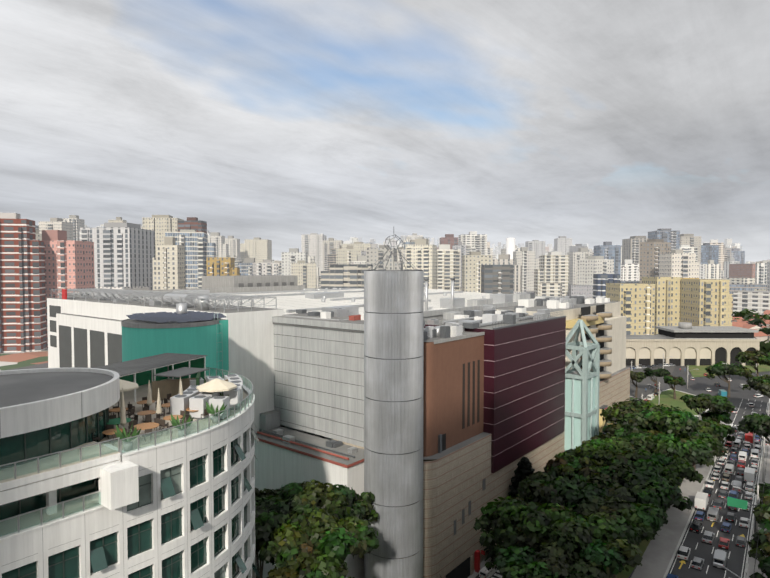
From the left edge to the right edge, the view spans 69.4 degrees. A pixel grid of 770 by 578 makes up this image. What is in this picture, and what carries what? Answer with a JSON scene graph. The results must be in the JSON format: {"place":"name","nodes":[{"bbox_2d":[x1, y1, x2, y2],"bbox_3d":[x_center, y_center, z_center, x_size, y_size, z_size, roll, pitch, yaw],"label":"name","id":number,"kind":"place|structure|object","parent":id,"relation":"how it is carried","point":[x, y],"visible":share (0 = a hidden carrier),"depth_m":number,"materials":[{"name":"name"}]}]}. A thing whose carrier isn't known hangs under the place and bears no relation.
{"place":"outdoors","nodes":[
{"label":"outdoors","id":0,"kind":"place"},
{"bbox_2d":[0,348,636,577],"bbox_3d":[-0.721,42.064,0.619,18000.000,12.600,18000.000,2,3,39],"label":"ground","id":1,"kind":"structure","parent":0,"point":[24,360],"depth_m":216.47,"materials":[{"name":"grey concrete"}]},
{"bbox_2d":[0,367,259,577],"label":"white office","id":2,"kind":"structure","parent":1,"relation":"on","point":[76,501],"depth_m":38.16,"materials":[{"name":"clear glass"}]},
{"bbox_2d":[93,353,242,450],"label":"rooftop terrace","id":3,"kind":"structure","parent":2,"relation":"on","point":[187,390],"depth_m":48.89,"materials":[{"name":"white wood"}]},
{"bbox_2d":[121,303,228,378],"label":"green rooftop drum","id":4,"kind":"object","parent":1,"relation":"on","point":[181,330],"visible":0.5,"depth_m":68.36,"materials":[{"name":"paint"}]},
{"bbox_2d":[255,479,379,577],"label":"yard trees","id":5,"kind":"object","parent":1,"relation":"on","point":[307,529],"visible":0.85,"depth_m":55.98,"materials":[{"name":"green plant"}]},
{"bbox_2d":[47,275,629,577],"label":"mall","id":6,"kind":"structure","parent":1,"relation":"on","point":[493,406],"depth_m":87.48,"materials":[{"name":"white concrete"}]},
{"bbox_2d":[51,288,276,312],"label":"space frame","id":7,"kind":"object","parent":6,"relation":"on","point":[113,293],"visible":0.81,"depth_m":104.47,"materials":[{"name":"grey metal"}]},
{"bbox_2d":[81,288,609,459],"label":"mall roof plant","id":8,"kind":"object","parent":6,"relation":"on","point":[451,328],"visible":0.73,"depth_m":94.26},
{"bbox_2d":[564,319,599,450],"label":"entrance tower","id":9,"kind":"structure","parent":6,"relation":"on","point":[582,385],"depth_m":108.10,"materials":[{"name":"teal metal"}]},
{"bbox_2d":[364,235,423,577],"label":"steel tower","id":10,"kind":"structure","parent":1,"relation":"on","point":[393,376],"depth_m":68.45,"materials":[{"name":"metal"}]},
{"bbox_2d":[626,322,760,365],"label":"arcade building","id":11,"kind":"structure","parent":1,"relation":"on","point":[684,343],"depth_m":204.52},
{"bbox_2d":[732,308,769,352],"bbox_3d":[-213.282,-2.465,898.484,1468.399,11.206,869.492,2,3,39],"label":"trees","id":12,"kind":"object","parent":1,"relation":"on","point":[746,314],"visible":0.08,"depth_m":324.85,"materials":[{"name":"green plant"}]},
{"bbox_2d":[732,310,769,351],"bbox_3d":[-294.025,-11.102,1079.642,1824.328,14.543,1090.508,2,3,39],"label":"houses","id":13,"kind":"structure","parent":1,"relation":"on","point":[741,323],"depth_m":279.10,"materials":[{"name":"tile"}]},
{"bbox_2d":[0,213,769,352],"bbox_3d":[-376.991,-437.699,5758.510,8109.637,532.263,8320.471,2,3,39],"label":"skyline","id":14,"kind":"structure","parent":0,"point":[660,277],"depth_m":384.70},
{"bbox_2d":[0,0,769,263],"label":"sky","id":15,"kind":"structure","parent":0,"point":[593,122],"materials":[{"name":"grey"}]},
{"bbox_2d":[484,431,608,577],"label":"trees","id":16,"kind":"object","parent":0,"point":[524,469],"visible":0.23,"depth_m":89.17,"materials":[{"name":"green plant"}]},
{"bbox_2d":[468,364,769,577],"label":"roads","id":17,"kind":"structure","parent":0,"point":[659,556],"depth_m":81.68,"materials":[{"name":"grey asphalt"}]},
{"bbox_2d":[479,566,496,577],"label":"car","id":18,"kind":"object","parent":17,"relation":"on","point":[484,572],"visible":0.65,"depth_m":80.38,"materials":[{"name":"metal"}]},
{"bbox_2d":[475,508,668,572],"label":"street furniture","id":19,"kind":"object","parent":17,"relation":"on","point":[477,561],"visible":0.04,"depth_m":81.97,"materials":[{"name":"metal"}]},
{"bbox_2d":[473,411,735,577],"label":"street trees","id":20,"kind":"object","parent":17,"relation":"on","point":[603,504],"visible":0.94,"depth_m":65.75,"materials":[{"name":"green plant"}]},
{"bbox_2d":[439,353,769,577],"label":"poles and lines","id":21,"kind":"object","parent":17,"relation":"on","point":[737,503],"visible":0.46,"depth_m":74.80,"materials":[{"name":"metal"}]},
{"bbox_2d":[647,394,654,399],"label":"van","id":22,"kind":"object","parent":17,"relation":"on","point":[649,397],"visible":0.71,"depth_m":151.10,"materials":[{"name":"metal"}]},
{"bbox_2d":[666,573,678,577],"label":"car","id":23,"kind":"object","parent":17,"relation":"on","point":[669,575],"visible":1,"depth_m":63.32,"materials":[{"name":"metal"}]},
{"bbox_2d":[677,546,690,561],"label":"suv","id":24,"kind":"object","parent":17,"relation":"on","point":[683,553],"visible":0.96,"depth_m":68.44,"materials":[{"name":"metal"}]},
{"bbox_2d":[600,327,769,577],"bbox_3d":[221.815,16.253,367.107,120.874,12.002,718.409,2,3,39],"label":"avenue trees","id":25,"kind":"object","parent":17,"relation":"on","point":[642,413],"visible":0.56,"depth_m":98.43,"materials":[{"name":"green plant"}]},
{"bbox_2d":[689,520,701,533],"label":"suv","id":26,"kind":"object","parent":17,"relation":"on","point":[695,526],"visible":0.98,"depth_m":75.58,"materials":[{"name":"metal"}]},
{"bbox_2d":[691,556,703,570],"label":"car","id":27,"kind":"object","parent":17,"relation":"on","point":[697,563],"visible":0.94,"depth_m":66.30,"materials":[{"name":"metal"}]},
{"bbox_2d":[694,511,704,521],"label":"car","id":28,"kind":"object","parent":17,"relation":"on","point":[699,515],"visible":0.98,"depth_m":79.09,"materials":[{"name":"metal"}]},
{"bbox_2d":[694,491,708,511],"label":"box truck","id":29,"kind":"object","parent":17,"relation":"on","point":[701,503],"visible":0.96,"depth_m":81.94,"materials":[{"name":"metal"}]},
{"bbox_2d":[703,487,712,496],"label":"car","id":30,"kind":"object","parent":17,"relation":"on","point":[709,491],"visible":0.75,"depth_m":87.75,"materials":[{"name":"metal"}]},
{"bbox_2d":[702,530,714,544],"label":"car","id":31,"kind":"object","parent":17,"relation":"on","point":[708,537],"visible":1,"depth_m":72.48,"materials":[{"name":"metal"}]},
{"bbox_2d":[705,480,714,488],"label":"car","id":32,"kind":"object","parent":17,"relation":"on","point":[710,483],"visible":0.98,"depth_m":90.92,"materials":[{"name":"metal"}]},
{"bbox_2d":[707,507,718,522],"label":"van","id":33,"kind":"object","parent":17,"relation":"on","point":[712,514],"visible":0.98,"depth_m":78.66,"materials":[{"name":"metal"}]},
{"bbox_2d":[711,472,720,480],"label":"car","id":34,"kind":"object","parent":17,"relation":"on","point":[715,476],"visible":0.94,"depth_m":94.19,"materials":[{"name":"metal"}]},
{"bbox_2d":[713,465,721,472],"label":"car","id":35,"kind":"object","parent":17,"relation":"on","point":[717,468],"visible":1,"depth_m":97.71,"materials":[{"name":"metal"}]},
{"bbox_2d":[713,498,723,510],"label":"car","id":36,"kind":"object","parent":17,"relation":"on","point":[718,503],"visible":0.85,"depth_m":82.73,"materials":[{"name":"metal"}]},
{"bbox_2d":[713,549,726,569],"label":"van","id":37,"kind":"object","parent":17,"relation":"on","point":[720,557],"visible":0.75,"depth_m":66.50,"materials":[{"name":"metal"}]},
{"bbox_2d":[717,458,725,465],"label":"car","id":38,"kind":"object","parent":17,"relation":"on","point":[721,461],"visible":0.98,"depth_m":101.33,"materials":[{"name":"metal"}]},
{"bbox_2d":[718,389,726,396],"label":"box truck","id":39,"kind":"object","parent":17,"relation":"on","point":[721,392],"visible":0.73,"depth_m":153.09,"materials":[{"name":"metal"}]},
{"bbox_2d":[718,490,727,498],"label":"car","id":40,"kind":"object","parent":17,"relation":"on","point":[722,494],"visible":0.92,"depth_m":86.69,"materials":[{"name":"metal"}]},
{"bbox_2d":[718,537,729,549],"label":"car","id":41,"kind":"object","parent":17,"relation":"on","point":[724,543],"visible":0.96,"depth_m":71.11,"materials":[{"name":"metal"}]},
{"bbox_2d":[720,453,727,459],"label":"car","id":42,"kind":"object","parent":17,"relation":"on","point":[725,456],"visible":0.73,"depth_m":104.40,"materials":[{"name":"metal"}]},
{"bbox_2d":[720,481,729,489],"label":"car","id":43,"kind":"object","parent":17,"relation":"on","point":[724,485],"visible":1,"depth_m":90.20,"materials":[{"name":"metal"}]},
{"bbox_2d":[720,522,731,533],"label":"car","id":44,"kind":"object","parent":17,"relation":"on","point":[726,527],"visible":0.96,"depth_m":75.57,"materials":[{"name":"metal"}]},
{"bbox_2d":[722,473,730,481],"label":"car","id":45,"kind":"object","parent":17,"relation":"on","point":[726,477],"visible":0.98,"depth_m":93.66,"materials":[{"name":"metal"}]},
{"bbox_2d":[724,463,733,474],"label":"van","id":46,"kind":"object","parent":17,"relation":"on","point":[729,469],"visible":0.96,"depth_m":96.62,"materials":[{"name":"metal"}]},
{"bbox_2d":[725,441,732,447],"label":"car","id":47,"kind":"object","parent":17,"relation":"on","point":[728,443],"visible":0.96,"depth_m":111.61,"materials":[{"name":"metal"}]},
{"bbox_2d":[725,512,735,522],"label":"car","id":48,"kind":"object","parent":17,"relation":"on","point":[730,516],"visible":1,"depth_m":78.71,"materials":[{"name":"metal"}]},
{"bbox_2d":[728,506,737,511],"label":"suv","id":49,"kind":"object","parent":17,"relation":"on","point":[731,508],"visible":0.4,"depth_m":82.02,"materials":[{"name":"metal"}]},
{"bbox_2d":[728,490,738,498],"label":"car","id":50,"kind":"object","parent":17,"relation":"on","point":[733,494],"visible":0.69,"depth_m":86.10,"materials":[{"name":"metal"}]},
{"bbox_2d":[730,454,737,460],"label":"car","id":51,"kind":"object","parent":17,"relation":"on","point":[733,457],"visible":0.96,"depth_m":103.54,"materials":[{"name":"metal"}]},
{"bbox_2d":[731,447,737,453],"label":"car","id":52,"kind":"object","parent":17,"relation":"on","point":[734,450],"visible":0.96,"depth_m":107.56,"materials":[{"name":"metal"}]},
{"bbox_2d":[732,480,741,493],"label":"car","id":53,"kind":"object","parent":17,"relation":"on","point":[737,483],"visible":0.71,"depth_m":88.87,"materials":[{"name":"metal"}]},
{"bbox_2d":[733,439,740,447],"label":"van","id":54,"kind":"object","parent":17,"relation":"on","point":[736,443],"visible":0.98,"depth_m":110.95,"materials":[{"name":"metal"}]},
{"bbox_2d":[735,475,742,483],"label":"car","id":55,"kind":"object","parent":17,"relation":"on","point":[738,478],"visible":0.67,"depth_m":92.97,"materials":[{"name":"metal"}]},
{"bbox_2d":[737,467,744,475],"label":"car","id":56,"kind":"object","parent":17,"relation":"on","point":[740,471],"visible":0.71,"depth_m":96.47,"materials":[{"name":"metal"}]},
{"bbox_2d":[736,536,746,547],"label":"car","id":57,"kind":"object","parent":17,"relation":"on","point":[740,542],"visible":0.9,"depth_m":71.53,"materials":[{"name":"metal"}]},
{"bbox_2d":[737,460,745,468],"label":"car","id":58,"kind":"object","parent":17,"relation":"on","point":[741,464],"visible":0.92,"depth_m":99.89,"materials":[{"name":"metal"}]},
{"bbox_2d":[738,431,744,437],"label":"car","id":59,"kind":"object","parent":17,"relation":"on","point":[741,434],"visible":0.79,"depth_m":117.62,"materials":[{"name":"metal"}]},
{"bbox_2d":[738,451,746,461],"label":"van","id":60,"kind":"object","parent":17,"relation":"on","point":[742,455],"visible":0.94,"depth_m":103.34,"materials":[{"name":"metal"}]},
{"bbox_2d":[739,517,749,528],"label":"car","id":61,"kind":"object","parent":17,"relation":"on","point":[743,523],"visible":0.88,"depth_m":77.08,"materials":[{"name":"metal"}]},
{"bbox_2d":[743,444,750,449],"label":"car","id":62,"kind":"object","parent":17,"relation":"on","point":[747,446],"visible":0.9,"depth_m":109.85,"materials":[{"name":"metal"}]},
{"bbox_2d":[745,432,752,444],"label":"box truck","id":63,"kind":"object","parent":17,"relation":"on","point":[749,437],"visible":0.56,"depth_m":112.68,"materials":[{"name":"metal"}]},
{"bbox_2d":[744,467,754,482],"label":"box truck","id":64,"kind":"object","parent":17,"relation":"on","point":[749,474],"visible":0.85,"depth_m":92.26,"materials":[{"name":"metal"}]},
{"bbox_2d":[745,491,753,500],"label":"car","id":65,"kind":"object","parent":17,"relation":"on","point":[748,496],"visible":0.77,"depth_m":86.05,"materials":[{"name":"metal"}]},
{"bbox_2d":[745,482,754,491],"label":"car","id":66,"kind":"object","parent":17,"relation":"on","point":[749,486],"visible":0.94,"depth_m":89.36,"materials":[{"name":"metal"}]},
{"bbox_2d":[751,465,757,472],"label":"car","id":67,"kind":"object","parent":17,"relation":"on","point":[755,467],"visible":0.58,"depth_m":98.03,"materials":[{"name":"metal"}]},
{"bbox_2d":[751,449,758,458],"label":"van","id":68,"kind":"object","parent":17,"relation":"on","point":[754,453],"visible":0.98,"depth_m":104.72,"materials":[{"name":"metal"}]},
{"bbox_2d":[751,458,758,465],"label":"car","id":69,"kind":"object","parent":17,"relation":"on","point":[754,461],"visible":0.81,"depth_m":101.27,"materials":[{"name":"metal"}]},
{"bbox_2d":[754,445,761,452],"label":"car","id":70,"kind":"object","parent":17,"relation":"on","point":[755,447],"visible":0.62,"depth_m":108.63,"materials":[{"name":"metal"}]},
{"bbox_2d":[755,435,760,441],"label":"car","id":71,"kind":"object","parent":17,"relation":"on","point":[757,437],"visible":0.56,"depth_m":115.48,"materials":[{"name":"metal"}]}
]}

